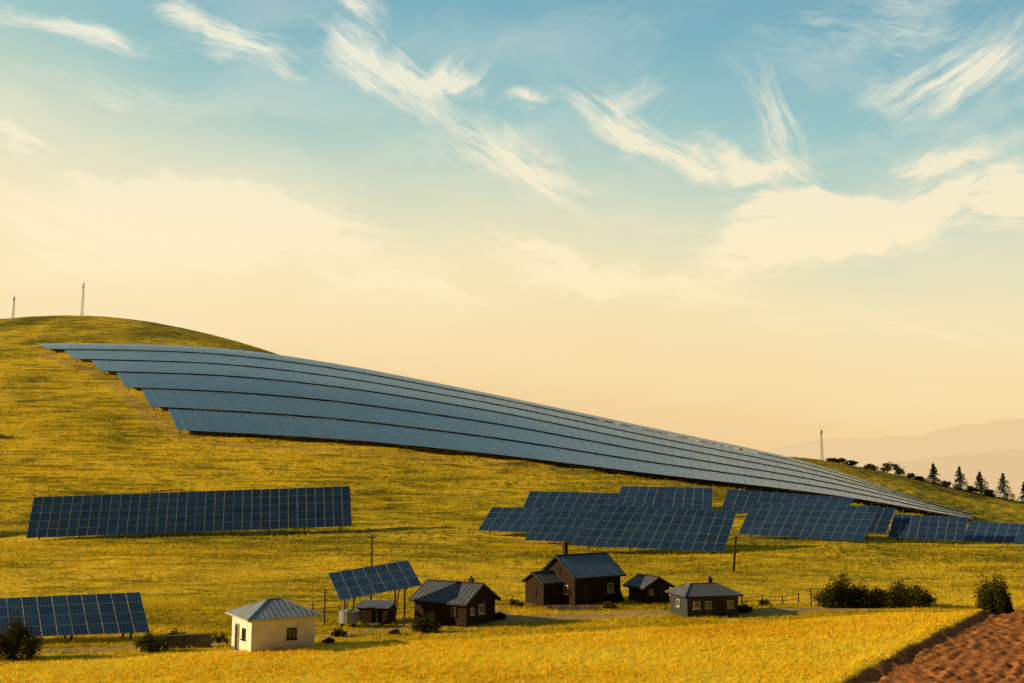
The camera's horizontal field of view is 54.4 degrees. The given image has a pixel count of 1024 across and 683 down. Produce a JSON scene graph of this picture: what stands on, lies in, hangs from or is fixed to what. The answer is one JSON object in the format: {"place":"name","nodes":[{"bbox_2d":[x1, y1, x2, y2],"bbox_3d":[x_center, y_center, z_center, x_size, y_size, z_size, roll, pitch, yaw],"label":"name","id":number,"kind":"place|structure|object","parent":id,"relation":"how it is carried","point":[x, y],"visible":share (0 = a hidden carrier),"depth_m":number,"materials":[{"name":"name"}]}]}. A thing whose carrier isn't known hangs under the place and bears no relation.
{"place":"outdoors","nodes":[
{"label":"outdoors","id":0,"kind":"place"},
{"bbox_2d":[0,315,1023,682],"bbox_3d":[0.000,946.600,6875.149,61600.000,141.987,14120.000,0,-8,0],"label":"terrain","id":1,"kind":"structure","parent":0,"point":[982,647],"depth_m":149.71,"materials":[{"name":"yellow plant"}]},
{"bbox_2d":[12,295,14,317],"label":"radio mast","id":2,"kind":"object","parent":1,"relation":"on","point":[13,306],"visible":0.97,"depth_m":458.66,"materials":[{"name":"metal"}]},
{"bbox_2d":[0,606,43,661],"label":"bush","id":3,"kind":"object","parent":1,"relation":"on","point":[13,641],"visible":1,"depth_m":69.43,"materials":[{"name":"green plant"}]},
{"bbox_2d":[0,592,148,640],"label":"solar panel table","id":4,"kind":"object","parent":1,"relation":"on","point":[63,606],"visible":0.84,"depth_m":77.78,"materials":[{"name":"blue glass"}]},
{"bbox_2d":[80,283,84,315],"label":"radio mast","id":5,"kind":"object","parent":1,"relation":"on","point":[82,300],"visible":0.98,"depth_m":456.92,"materials":[{"name":"metal"}]},
{"bbox_2d":[132,623,170,652],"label":"bush","id":6,"kind":"object","parent":1,"relation":"on","point":[147,643],"visible":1,"depth_m":72.59,"materials":[{"name":"green plant"}]},
{"bbox_2d":[163,626,185,640],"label":"bush","id":7,"kind":"object","parent":1,"relation":"on","point":[173,633],"visible":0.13,"depth_m":76.53,"materials":[{"name":"green plant"}]},
{"bbox_2d":[26,486,351,539],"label":"solar panel table","id":8,"kind":"object","parent":1,"relation":"on","point":[280,508],"visible":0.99,"depth_m":155.10,"materials":[{"name":"blue glass"}]},
{"bbox_2d":[164,633,213,648],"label":"stone wall","id":9,"kind":"structure","parent":1,"relation":"on","point":[190,640],"depth_m":74.47,"materials":[{"name":"stone"}]},
{"bbox_2d":[214,631,228,642],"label":"bush","id":10,"kind":"object","parent":1,"relation":"on","point":[220,639],"visible":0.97,"depth_m":76.50,"materials":[{"name":"green plant"}]},
{"bbox_2d":[231,617,314,651],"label":"walls","id":11,"kind":"structure","parent":1,"relation":"on","point":[269,635],"depth_m":71.28,"materials":[{"name":"white paint"}]},
{"bbox_2d":[233,622,239,650],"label":"door","id":12,"kind":"structure","parent":11,"relation":"attached to","point":[236,637],"depth_m":72.73,"materials":[{"name":"brown wood"}]},
{"bbox_2d":[240,628,245,640],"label":"window","id":13,"kind":"structure","parent":11,"relation":"attached to","point":[243,634],"depth_m":71.26,"materials":[{"name":"black glass"}]},
{"bbox_2d":[225,598,322,621],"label":"roof","id":14,"kind":"structure","parent":11,"relation":"on","point":[268,609],"depth_m":72.23,"materials":[{"name":"grey metal"}]},
{"bbox_2d":[286,628,297,640],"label":"window","id":15,"kind":"structure","parent":11,"relation":"attached to","point":[291,633],"depth_m":71.61,"materials":[{"name":"black glass"}]},
{"bbox_2d":[321,589,328,623],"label":"utility pole","id":16,"kind":"object","parent":1,"relation":"on","point":[325,592],"visible":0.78,"depth_m":85.72,"materials":[{"name":"brown wood"}]},
{"bbox_2d":[321,637,334,642],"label":"bush","id":17,"kind":"object","parent":1,"relation":"on","point":[328,640],"visible":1,"depth_m":76.44,"materials":[{"name":"green plant"}]},
{"bbox_2d":[330,626,347,636],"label":"bush","id":18,"kind":"object","parent":1,"relation":"on","point":[338,633],"visible":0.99,"depth_m":79.44,"materials":[{"name":"green plant"}]},
{"bbox_2d":[338,609,358,627],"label":"water tank","id":19,"kind":"object","parent":1,"relation":"on","point":[348,616],"visible":0.88,"depth_m":83.92,"materials":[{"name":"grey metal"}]},
{"bbox_2d":[368,534,375,599],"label":"utility pole","id":20,"kind":"object","parent":1,"relation":"on","point":[371,537],"visible":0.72,"depth_m":92.14,"materials":[{"name":"brown wood"}]},
{"bbox_2d":[328,560,421,625],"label":"solar panel table","id":21,"kind":"object","parent":1,"relation":"on","point":[360,585],"visible":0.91,"depth_m":85.85,"materials":[{"name":"blue glass"}]},
{"bbox_2d":[355,600,396,624],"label":"tool shed","id":22,"kind":"structure","parent":1,"relation":"on","point":[371,612],"depth_m":86.58,"materials":[{"name":"brown wood"}]},
{"bbox_2d":[368,609,380,624],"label":"door","id":23,"kind":"structure","parent":22,"relation":"in","point":[374,612],"depth_m":86.33,"materials":[{"name":"brown wood"}]},
{"bbox_2d":[388,628,399,634],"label":"bush","id":24,"kind":"object","parent":1,"relation":"on","point":[394,631],"visible":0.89,"depth_m":80.37,"materials":[{"name":"green plant"}]},
{"bbox_2d":[311,598,511,612],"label":"wooden fence","id":25,"kind":"object","parent":1,"relation":"on","point":[414,607],"visible":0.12,"depth_m":93.43,"materials":[{"name":"brown wood"}]},
{"bbox_2d":[408,612,441,632],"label":"bush","id":26,"kind":"object","parent":1,"relation":"on","point":[426,625],"visible":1,"depth_m":81.52,"materials":[{"name":"green plant"}]},
{"bbox_2d":[408,576,500,626],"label":"black cabin","id":27,"kind":"object","parent":1,"relation":"on","point":[471,602],"visible":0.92,"depth_m":86.68,"materials":[{"name":"brown wood"}]},
{"bbox_2d":[423,603,435,623],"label":"door","id":28,"kind":"structure","parent":27,"relation":"in","point":[431,607],"depth_m":86.71,"materials":[{"name":"brown wood"}]},
{"bbox_2d":[447,606,456,616],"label":"window","id":29,"kind":"structure","parent":27,"relation":"in","point":[452,610],"depth_m":85.43,"materials":[{"name":"beige glass"}]},
{"bbox_2d":[469,607,474,615],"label":"window","id":30,"kind":"structure","parent":27,"relation":"in","point":[471,609],"depth_m":85.35,"materials":[{"name":"beige glass"}]},
{"bbox_2d":[477,604,485,614],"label":"window","id":31,"kind":"structure","parent":27,"relation":"in","point":[481,607],"depth_m":86.52,"materials":[{"name":"beige glass"}]},
{"bbox_2d":[495,610,506,619],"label":"bush","id":32,"kind":"object","parent":1,"relation":"on","point":[501,615],"visible":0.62,"depth_m":89.25,"materials":[{"name":"green plant"}]},
{"bbox_2d":[38,343,972,523],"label":"hillside solar array","id":33,"kind":"object","parent":1,"relation":"on","point":[298,426],"visible":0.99,"depth_m":247.49,"materials":[{"name":"blue glass"}]},
{"bbox_2d":[508,596,523,606],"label":"bush","id":34,"kind":"object","parent":1,"relation":"on","point":[515,602],"visible":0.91,"depth_m":97.32,"materials":[{"name":"green plant"}]},
{"bbox_2d":[478,507,584,536],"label":"solar panel table","id":35,"kind":"object","parent":1,"relation":"on","point":[508,519],"visible":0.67,"depth_m":158.31,"materials":[{"name":"blue glass"}]},
{"bbox_2d":[524,510,604,542],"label":"solar panel table","id":36,"kind":"object","parent":1,"relation":"on","point":[549,525],"visible":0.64,"depth_m":151.14,"materials":[{"name":"blue glass"}]},
{"bbox_2d":[545,605,598,610],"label":"stone wall","id":37,"kind":"structure","parent":1,"relation":"on","point":[569,608],"depth_m":94.98,"materials":[{"name":"grey stone"}]},
{"bbox_2d":[523,491,621,511],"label":"solar panel table","id":38,"kind":"object","parent":1,"relation":"on","point":[588,500],"visible":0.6,"depth_m":176.62,"materials":[{"name":"blue glass"}]},
{"bbox_2d":[521,540,626,606],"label":"black farmhouse","id":39,"kind":"object","parent":1,"relation":"on","point":[566,578],"visible":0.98,"depth_m":98.97,"materials":[{"name":"brown wood"}]},
{"bbox_2d":[563,585,568,594],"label":"window","id":40,"kind":"structure","parent":39,"relation":"in","point":[565,587],"depth_m":98.26,"materials":[{"name":"white glass"}]},
{"bbox_2d":[583,584,592,605],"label":"door","id":41,"kind":"structure","parent":39,"relation":"in","point":[586,587],"depth_m":98.07,"materials":[{"name":"brown wood"}]},
{"bbox_2d":[607,583,614,592],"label":"window","id":42,"kind":"structure","parent":39,"relation":"in","point":[610,586],"depth_m":99.90,"materials":[{"name":"beige glass"}]},
{"bbox_2d":[601,601,618,609],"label":"bush","id":43,"kind":"object","parent":1,"relation":"on","point":[608,604],"visible":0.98,"depth_m":95.39,"materials":[{"name":"green plant"}]},
{"bbox_2d":[614,591,625,602],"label":"bush","id":44,"kind":"object","parent":1,"relation":"on","point":[619,597],"visible":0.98,"depth_m":100.18,"materials":[{"name":"green plant"}]},
{"bbox_2d":[623,574,674,603],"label":"shed","id":45,"kind":"structure","parent":1,"relation":"on","point":[645,588],"depth_m":100.35,"materials":[{"name":"brown wood"}]},
{"bbox_2d":[649,589,653,595],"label":"window","id":46,"kind":"structure","parent":45,"relation":"in","point":[651,591],"depth_m":99.73,"materials":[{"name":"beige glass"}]},
{"bbox_2d":[657,585,668,603],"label":"door","id":47,"kind":"structure","parent":45,"relation":"in","point":[661,588],"depth_m":100.29,"materials":[{"name":"brown wood"}]},
{"bbox_2d":[572,504,736,553],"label":"solar panel table","id":48,"kind":"object","parent":1,"relation":"on","point":[606,526],"visible":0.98,"depth_m":145.13,"materials":[{"name":"blue glass"}]},
{"bbox_2d":[614,486,712,509],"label":"solar panel table","id":49,"kind":"object","parent":1,"relation":"on","point":[665,497],"visible":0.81,"depth_m":183.90,"materials":[{"name":"blue glass"}]},
{"bbox_2d":[665,576,743,617],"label":"blue grey cottage","id":50,"kind":"structure","parent":1,"relation":"on","point":[713,599],"depth_m":90.49,"materials":[{"name":"stone"}]},
{"bbox_2d":[675,599,680,607],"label":"window","id":51,"kind":"structure","parent":50,"relation":"in","point":[677,600],"depth_m":91.45,"materials":[{"name":"white glass"}]},
{"bbox_2d":[693,601,700,609],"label":"window","id":52,"kind":"structure","parent":50,"relation":"in","point":[696,603],"depth_m":89.79,"materials":[{"name":"white glass"}]},
{"bbox_2d":[705,601,712,608],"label":"window","id":53,"kind":"structure","parent":50,"relation":"in","point":[707,603],"depth_m":90.04,"materials":[{"name":"beige glass"}]},
{"bbox_2d":[715,597,727,617],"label":"door","id":54,"kind":"structure","parent":50,"relation":"in","point":[719,600],"depth_m":90.30,"materials":[{"name":"brown wood"}]},
{"bbox_2d":[727,600,733,608],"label":"window","id":55,"kind":"structure","parent":50,"relation":"in","point":[730,603],"depth_m":90.59,"materials":[{"name":"beige glass"}]},
{"bbox_2d":[732,535,738,572],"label":"utility pole","id":56,"kind":"object","parent":1,"relation":"on","point":[734,556],"visible":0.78,"depth_m":125.40,"materials":[{"name":"brown wood"}]},
{"bbox_2d":[738,601,752,612],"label":"bush","id":57,"kind":"object","parent":1,"relation":"on","point":[745,608],"visible":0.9,"depth_m":93.28,"materials":[{"name":"green plant"}]},
{"bbox_2d":[757,598,770,605],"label":"bush","id":58,"kind":"object","parent":1,"relation":"on","point":[764,601],"visible":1,"depth_m":96.52,"materials":[{"name":"green plant"}]},
{"bbox_2d":[738,593,798,605],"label":"wooden fence","id":59,"kind":"object","parent":1,"relation":"on","point":[782,596],"visible":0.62,"depth_m":98.87,"materials":[{"name":"brown wood"}]},
{"bbox_2d":[721,489,854,515],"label":"solar panel table","id":60,"kind":"object","parent":1,"relation":"on","point":[741,497],"visible":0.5,"depth_m":182.71,"materials":[{"name":"blue glass"}]},
{"bbox_2d":[738,503,879,542],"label":"solar panel table","id":61,"kind":"object","parent":1,"relation":"on","point":[814,521],"visible":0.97,"depth_m":157.31,"materials":[{"name":"blue glass"}]},
{"bbox_2d":[807,588,813,605],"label":"utility pole","id":62,"kind":"object","parent":1,"relation":"on","point":[810,591],"visible":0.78,"depth_m":97.44,"materials":[{"name":"brown wood"}]},
{"bbox_2d":[820,430,823,459],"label":"radio mast","id":63,"kind":"object","parent":1,"relation":"on","point":[821,431],"visible":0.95,"depth_m":400.00,"materials":[{"name":"metal"}]},
{"bbox_2d":[825,458,837,461],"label":"ridge tree","id":64,"kind":"object","parent":1,"relation":"on","point":[832,459],"visible":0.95,"depth_m":398.46,"materials":[{"name":"green plant"}]},
{"bbox_2d":[812,568,869,607],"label":"hedge","id":65,"kind":"object","parent":1,"relation":"on","point":[837,595],"visible":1,"depth_m":96.98,"materials":[{"name":"green plant"}]},
{"bbox_2d":[836,458,850,464],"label":"ridge tree","id":66,"kind":"object","parent":1,"relation":"on","point":[841,460],"visible":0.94,"depth_m":397.65,"materials":[{"name":"green plant"}]},
{"bbox_2d":[848,460,858,465],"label":"ridge tree","id":67,"kind":"object","parent":1,"relation":"on","point":[854,462],"visible":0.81,"depth_m":398.05,"materials":[{"name":"green plant"}]},
{"bbox_2d":[847,579,886,607],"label":"hedge","id":68,"kind":"object","parent":1,"relation":"on","point":[874,596],"visible":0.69,"depth_m":97.53,"materials":[{"name":"green plant"}]},
{"bbox_2d":[862,464,878,469],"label":"ridge tree","id":69,"kind":"object","parent":1,"relation":"on","point":[871,466],"visible":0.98,"depth_m":395.80,"materials":[{"name":"green plant"}]},
{"bbox_2d":[867,507,895,533],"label":"solar panel table","id":70,"kind":"object","parent":1,"relation":"on","point":[883,522],"visible":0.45,"depth_m":167.34,"materials":[{"name":"blue glass"}]},
{"bbox_2d":[879,462,893,472],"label":"ridge tree","id":71,"kind":"object","parent":1,"relation":"on","point":[887,467],"visible":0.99,"depth_m":396.50,"materials":[{"name":"green plant"}]},
{"bbox_2d":[892,464,905,475],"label":"ridge tree","id":72,"kind":"object","parent":1,"relation":"on","point":[899,470],"visible":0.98,"depth_m":395.04,"materials":[{"name":"green plant"}]},
{"bbox_2d":[879,579,936,608],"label":"hedge","id":73,"kind":"object","parent":1,"relation":"on","point":[898,595],"visible":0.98,"depth_m":96.81,"materials":[{"name":"green plant"}]},
{"bbox_2d":[906,473,916,477],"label":"ridge tree","id":74,"kind":"object","parent":1,"relation":"on","point":[910,475],"visible":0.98,"depth_m":393.27,"materials":[{"name":"green plant"}]},
{"bbox_2d":[913,476,929,481],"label":"ridge tree","id":75,"kind":"object","parent":1,"relation":"on","point":[919,478],"visible":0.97,"depth_m":393.49,"materials":[{"name":"green plant"}]},
{"bbox_2d":[888,514,967,542],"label":"solar panel table","id":76,"kind":"object","parent":1,"relation":"on","point":[929,527],"visible":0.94,"depth_m":156.38,"materials":[{"name":"blue glass"}]},
{"bbox_2d":[929,595,936,603],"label":"bush","id":77,"kind":"object","parent":1,"relation":"on","point":[933,599],"visible":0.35,"depth_m":100.21,"materials":[{"name":"green plant"}]},
{"bbox_2d":[926,463,943,485],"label":"conifer tree","id":78,"kind":"object","parent":1,"relation":"on","point":[932,475],"visible":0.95,"depth_m":394.26,"materials":[{"name":"green plant"}]},
{"bbox_2d":[939,480,951,486],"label":"ridge tree","id":79,"kind":"object","parent":1,"relation":"on","point":[945,484],"visible":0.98,"depth_m":392.17,"materials":[{"name":"green plant"}]},
{"bbox_2d":[952,466,972,492],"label":"conifer tree","id":80,"kind":"object","parent":1,"relation":"on","point":[959,481],"visible":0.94,"depth_m":391.78,"materials":[{"name":"green plant"}]},
{"bbox_2d":[965,485,977,491],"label":"ridge tree","id":81,"kind":"object","parent":1,"relation":"on","point":[970,489],"visible":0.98,"depth_m":390.99,"materials":[{"name":"green plant"}]},
{"bbox_2d":[971,471,994,497],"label":"conifer tree","id":82,"kind":"object","parent":1,"relation":"on","point":[980,485],"visible":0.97,"depth_m":389.52,"materials":[{"name":"green plant"}]},
{"bbox_2d":[984,489,996,496],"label":"ridge tree","id":83,"kind":"object","parent":1,"relation":"on","point":[992,492],"visible":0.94,"depth_m":389.36,"materials":[{"name":"green plant"}]},
{"bbox_2d":[971,565,1014,614],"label":"tall shrub","id":84,"kind":"object","parent":1,"relation":"on","point":[994,598],"visible":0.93,"depth_m":95.28,"materials":[{"name":"green plant"}]},
{"bbox_2d":[964,521,1023,544],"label":"solar panel table","id":85,"kind":"object","parent":1,"relation":"on","point":[974,532],"visible":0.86,"depth_m":159.94,"materials":[{"name":"blue glass"}]},
{"bbox_2d":[994,473,1018,501],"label":"conifer tree","id":86,"kind":"object","parent":1,"relation":"on","point":[1001,486],"visible":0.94,"depth_m":386.44,"materials":[{"name":"green plant"}]},
{"bbox_2d":[1001,590,1014,612],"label":"tall shrub","id":87,"kind":"object","parent":1,"relation":"on","point":[1012,610],"visible":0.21,"depth_m":96.28,"materials":[{"name":"green plant"}]},
{"bbox_2d":[1017,482,1023,502],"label":"conifer tree","id":88,"kind":"object","parent":1,"relation":"on","point":[1022,491],"visible":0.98,"depth_m":387.64,"materials":[{"name":"green plant"}]},
{"bbox_2d":[0,0,1023,452],"label":"sky","id":89,"kind":"structure","parent":0,"point":[762,225],"materials":[{"name":"blue"}]},
{"bbox_2d":[757,419,1023,466],"bbox_3d":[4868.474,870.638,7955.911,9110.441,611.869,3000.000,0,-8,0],"label":"mountain","id":90,"kind":"structure","parent":0,"point":[1003,434],"depth_m":7263.44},
{"bbox_2d":[870,448,1023,496],"bbox_3d":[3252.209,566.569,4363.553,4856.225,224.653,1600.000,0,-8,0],"label":"mountain","id":91,"kind":"structure","parent":0,"point":[991,467],"depth_m":3905.75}
]}

